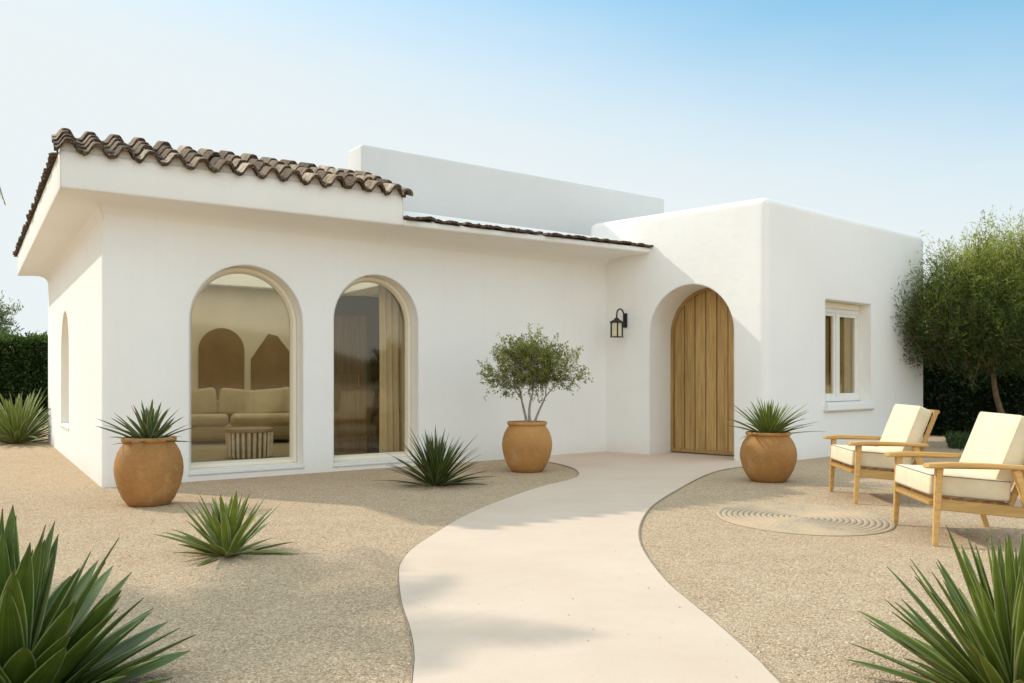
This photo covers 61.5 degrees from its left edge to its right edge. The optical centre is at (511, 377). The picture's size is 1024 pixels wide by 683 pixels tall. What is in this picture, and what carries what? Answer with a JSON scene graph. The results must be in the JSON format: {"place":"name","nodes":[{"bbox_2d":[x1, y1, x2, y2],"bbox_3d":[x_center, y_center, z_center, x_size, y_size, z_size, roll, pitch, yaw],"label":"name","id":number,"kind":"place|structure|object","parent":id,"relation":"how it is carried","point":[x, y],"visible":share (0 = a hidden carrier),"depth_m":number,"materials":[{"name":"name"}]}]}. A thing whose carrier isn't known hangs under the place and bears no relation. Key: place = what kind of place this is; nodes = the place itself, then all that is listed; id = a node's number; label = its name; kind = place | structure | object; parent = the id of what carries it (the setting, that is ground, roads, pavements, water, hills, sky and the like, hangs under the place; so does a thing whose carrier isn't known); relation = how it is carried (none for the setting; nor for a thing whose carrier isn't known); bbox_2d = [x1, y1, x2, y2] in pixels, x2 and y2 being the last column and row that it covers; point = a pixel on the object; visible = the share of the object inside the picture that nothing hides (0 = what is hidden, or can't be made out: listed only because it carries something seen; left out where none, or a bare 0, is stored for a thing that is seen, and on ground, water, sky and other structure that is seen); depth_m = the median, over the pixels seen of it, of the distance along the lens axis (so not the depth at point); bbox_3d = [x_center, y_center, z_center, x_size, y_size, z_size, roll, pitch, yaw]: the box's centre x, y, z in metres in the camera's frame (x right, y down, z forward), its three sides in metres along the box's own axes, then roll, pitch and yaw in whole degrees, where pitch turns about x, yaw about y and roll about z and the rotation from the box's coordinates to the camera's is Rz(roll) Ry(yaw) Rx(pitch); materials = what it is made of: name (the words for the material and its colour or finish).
{"place":"outdoors","nodes":[
{"label":"outdoors","id":0,"kind":"place"},
{"bbox_2d":[0,425,1023,682],"bbox_3d":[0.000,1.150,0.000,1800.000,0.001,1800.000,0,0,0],"label":"gravel ground","id":1,"kind":"structure","parent":0,"point":[44,467],"depth_m":5.45,"materials":[{"name":"beige gravel"}]},
{"bbox_2d":[0,290,23,333],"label":"pale tree","id":2,"kind":"object","parent":1,"relation":"on","point":[3,321],"visible":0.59,"depth_m":25.67,"materials":[{"name":"green plant"}]},
{"bbox_2d":[0,329,47,421],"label":"clipped hedge","id":3,"kind":"object","parent":1,"relation":"on","point":[23,364],"visible":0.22,"depth_m":22.12,"materials":[{"name":"green plant"}]},
{"bbox_2d":[0,386,50,445],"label":"yucca plant","id":4,"kind":"object","parent":1,"relation":"on","point":[16,421],"visible":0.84,"depth_m":15.01,"materials":[{"name":"green plant"}]},
{"bbox_2d":[0,505,194,682],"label":"agave plant","id":5,"kind":"object","parent":1,"relation":"on","point":[45,637],"visible":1,"depth_m":2.99,"materials":[{"name":"green plant"}]},
{"bbox_2d":[113,435,183,506],"bbox_3d":[-3.300,0.843,7.820,0.590,0.615,0.590,0,0,44],"label":"terracotta pot","id":6,"kind":"object","parent":1,"relation":"on","point":[148,472],"visible":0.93,"depth_m":7.61,"materials":[{"name":"ceramic"}]},
{"bbox_2d":[96,400,193,443],"bbox_3d":[-3.291,0.395,7.781,0.844,0.423,0.754,0,0,41],"label":"agave plant","id":7,"kind":"object","parent":6,"relation":"on","point":[150,422],"visible":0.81,"depth_m":7.74,"materials":[{"name":"green plant"}]},
{"bbox_2d":[154,490,297,565],"bbox_3d":[-1.892,0.957,5.618,0.855,0.489,0.774,0,0,35],"label":"agave plant","id":8,"kind":"object","parent":1,"relation":"on","point":[225,528],"visible":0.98,"depth_m":5.55,"materials":[{"name":"green plant"}]},
{"bbox_2d":[373,424,495,489],"bbox_3d":[-0.851,0.894,9.203,1.370,0.801,1.159,0,0,0],"label":"yucca plant","id":9,"kind":"object","parent":1,"relation":"on","point":[434,467],"visible":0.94,"depth_m":9.13,"materials":[{"name":"green plant"}]},
{"bbox_2d":[12,128,922,487],"bbox_3d":[-0.822,-1.025,14.907,13.263,4.450,10.220,0,0,-32],"label":"villa","id":10,"kind":"object","parent":1,"relation":"on","point":[170,274],"visible":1,"depth_m":11.87,"materials":[{"name":"white paint"}]},
{"bbox_2d":[191,387,288,439],"bbox_3d":[-4.776,0.620,14.555,3.160,0.928,1.055,0,0,-16],"label":"sofa","id":11,"kind":"object","parent":10,"relation":"on","point":[213,417],"visible":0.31,"depth_m":14.51,"materials":[{"name":"beige fabric"}]},
{"bbox_2d":[188,267,303,475],"bbox_3d":[-3.111,-0.106,10.023,1.360,2.382,0.250,0,0,-37],"label":"window","id":12,"kind":"structure","parent":10,"relation":"in","point":[292,459],"depth_m":10.27,"materials":[{"name":"beige paint"}]},
{"bbox_2d":[225,427,273,458],"bbox_3d":[-3.600,0.885,11.800,0.640,0.397,0.640,0,0,0],"label":"drum table","id":13,"kind":"object","parent":10,"relation":"on","point":[249,442],"visible":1,"depth_m":11.56,"materials":[{"name":"brown wood"}]},
{"bbox_2d":[333,276,418,467],"bbox_3d":[-1.782,-0.103,11.028,1.230,2.407,0.250,0,0,-37],"label":"window","id":14,"kind":"structure","parent":10,"relation":"in","point":[406,313],"depth_m":11.35,"materials":[{"name":"beige paint"}]},
{"bbox_2d":[334,296,378,452],"bbox_3d":[-2.304,-0.052,12.548,1.480,2.285,0.144,0,0,-6],"label":"glass pane","id":15,"kind":"object","parent":14,"relation":"in","point":[356,373],"depth_m":12.54,"materials":[{"name":"clear glass"}]},
{"bbox_2d":[379,285,403,452],"bbox_3d":[-1.548,-0.215,11.711,0.613,2.570,0.074,0,0,-38],"label":"curtain","id":16,"kind":"object","parent":10,"relation":"hanging from","point":[391,377],"visible":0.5,"depth_m":11.64,"materials":[{"name":"beige fabric"}]},
{"bbox_2d":[610,308,626,337],"bbox_3d":[1.623,-0.831,12.966,0.154,0.444,0.301,0,0,43],"label":"wall lantern","id":17,"kind":"object","parent":10,"relation":"attached to","point":[617,325],"depth_m":12.90,"materials":[{"name":"black metal"}]},
{"bbox_2d":[671,288,733,454],"bbox_3d":[2.959,-0.110,12.736,1.376,2.456,0.085,0,0,43],"label":"door","id":18,"kind":"structure","parent":10,"relation":"in","point":[702,328],"depth_m":12.81,"materials":[{"name":"brown wood"}]},
{"bbox_2d":[825,316,851,393],"bbox_3d":[4.904,-0.370,13.214,1.258,1.440,0.047,0,0,-42],"label":"curtain","id":19,"kind":"object","parent":10,"relation":"hanging from","point":[845,349],"visible":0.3,"depth_m":13.42,"materials":[{"name":"beige fabric"}]},
{"bbox_2d":[823,301,874,411],"bbox_3d":[5.016,-0.324,13.076,1.510,1.647,0.325,0,0,-42],"label":"window","id":20,"kind":"structure","parent":10,"relation":"in","point":[850,402],"depth_m":13.14,"materials":[{"name":"white paint"}]},
{"bbox_2d":[398,462,578,682],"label":"path edging","id":21,"kind":"object","parent":1,"relation":"on","point":[398,581],"visible":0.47,"depth_m":4.46,"materials":[{"name":"metal"}]},
{"bbox_2d":[502,420,551,472],"bbox_3d":[0.186,0.843,10.600,0.620,0.615,0.620,0,0,41],"label":"terracotta pot","id":22,"kind":"object","parent":1,"relation":"on","point":[526,447],"visible":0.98,"depth_m":10.37,"materials":[{"name":"ceramic"}]},
{"bbox_2d":[476,323,592,421],"bbox_3d":[0.259,-0.024,10.606,1.421,1.307,0.923,0,0,-18],"label":"olive tree","id":23,"kind":"object","parent":22,"relation":"on","point":[546,371],"visible":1,"depth_m":10.53,"materials":[{"name":"green plant"}]},
{"bbox_2d":[639,467,781,682],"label":"path edging","id":24,"kind":"object","parent":1,"relation":"on","point":[675,588],"visible":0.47,"depth_m":5.38,"materials":[{"name":"metal"}]},
{"bbox_2d":[740,430,796,482],"bbox_3d":[2.860,0.875,9.600,0.616,0.550,0.616,0,0,-25],"label":"terracotta pot","id":25,"kind":"object","parent":1,"relation":"on","point":[768,457],"visible":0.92,"depth_m":9.37,"materials":[{"name":"ceramic"}]},
{"bbox_2d":[725,398,825,438],"bbox_3d":[2.854,0.438,9.586,1.131,0.459,1.086,0,0,34],"label":"agave plant","id":26,"kind":"object","parent":25,"relation":"on","point":[769,420],"visible":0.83,"depth_m":9.52,"materials":[{"name":"green plant"}]},
{"bbox_2d":[715,503,895,536],"bbox_3d":[2.380,1.144,7.060,1.369,0.012,1.643,0,0,0],"label":"round mat","id":27,"kind":"object","parent":1,"relation":"on","point":[805,519],"visible":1,"depth_m":6.92,"materials":[{"name":"wicker"}]},
{"bbox_2d":[823,404,939,503],"bbox_3d":[3.519,0.705,8.236,0.826,0.898,0.994,0,0,6],"label":"lounge armchair","id":28,"kind":"object","parent":1,"relation":"on","point":[905,427],"visible":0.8,"depth_m":7.89,"materials":[{"name":"beige fabric"}]},
{"bbox_2d":[846,525,1023,682],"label":"agave plant","id":29,"kind":"object","parent":1,"relation":"on","point":[990,638],"visible":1,"depth_m":3.02,"materials":[{"name":"green plant"}]},
{"bbox_2d":[884,412,1023,545],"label":"lounge armchair","id":30,"kind":"object","parent":1,"relation":"on","point":[983,474],"visible":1,"depth_m":5.92,"materials":[{"name":"beige fabric"}]},
{"bbox_2d":[890,204,1023,413],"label":"garden tree","id":31,"kind":"object","parent":1,"relation":"on","point":[978,312],"visible":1,"depth_m":13.79,"materials":[{"name":"green plant"}]},
{"bbox_2d":[923,345,1023,435],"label":"dark hedge","id":32,"kind":"object","parent":1,"relation":"on","point":[957,402],"visible":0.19,"depth_m":17.17,"materials":[{"name":"green plant"}]},
{"bbox_2d":[0,0,1023,336],"label":"sky","id":33,"kind":"structure","parent":0,"point":[905,116],"materials":[{"name":"blue"}]},
{"bbox_2d":[399,451,798,682],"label":"garden path","id":34,"kind":"structure","parent":0,"point":[579,543],"depth_m":4.50,"materials":[{"name":"concrete"}]},
{"bbox_2d":[942,429,971,449],"bbox_3d":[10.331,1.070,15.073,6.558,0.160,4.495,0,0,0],"label":"shrub","id":35,"kind":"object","parent":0,"point":[955,439],"depth_m":15.10,"materials":[{"name":"green plant"}]}
]}

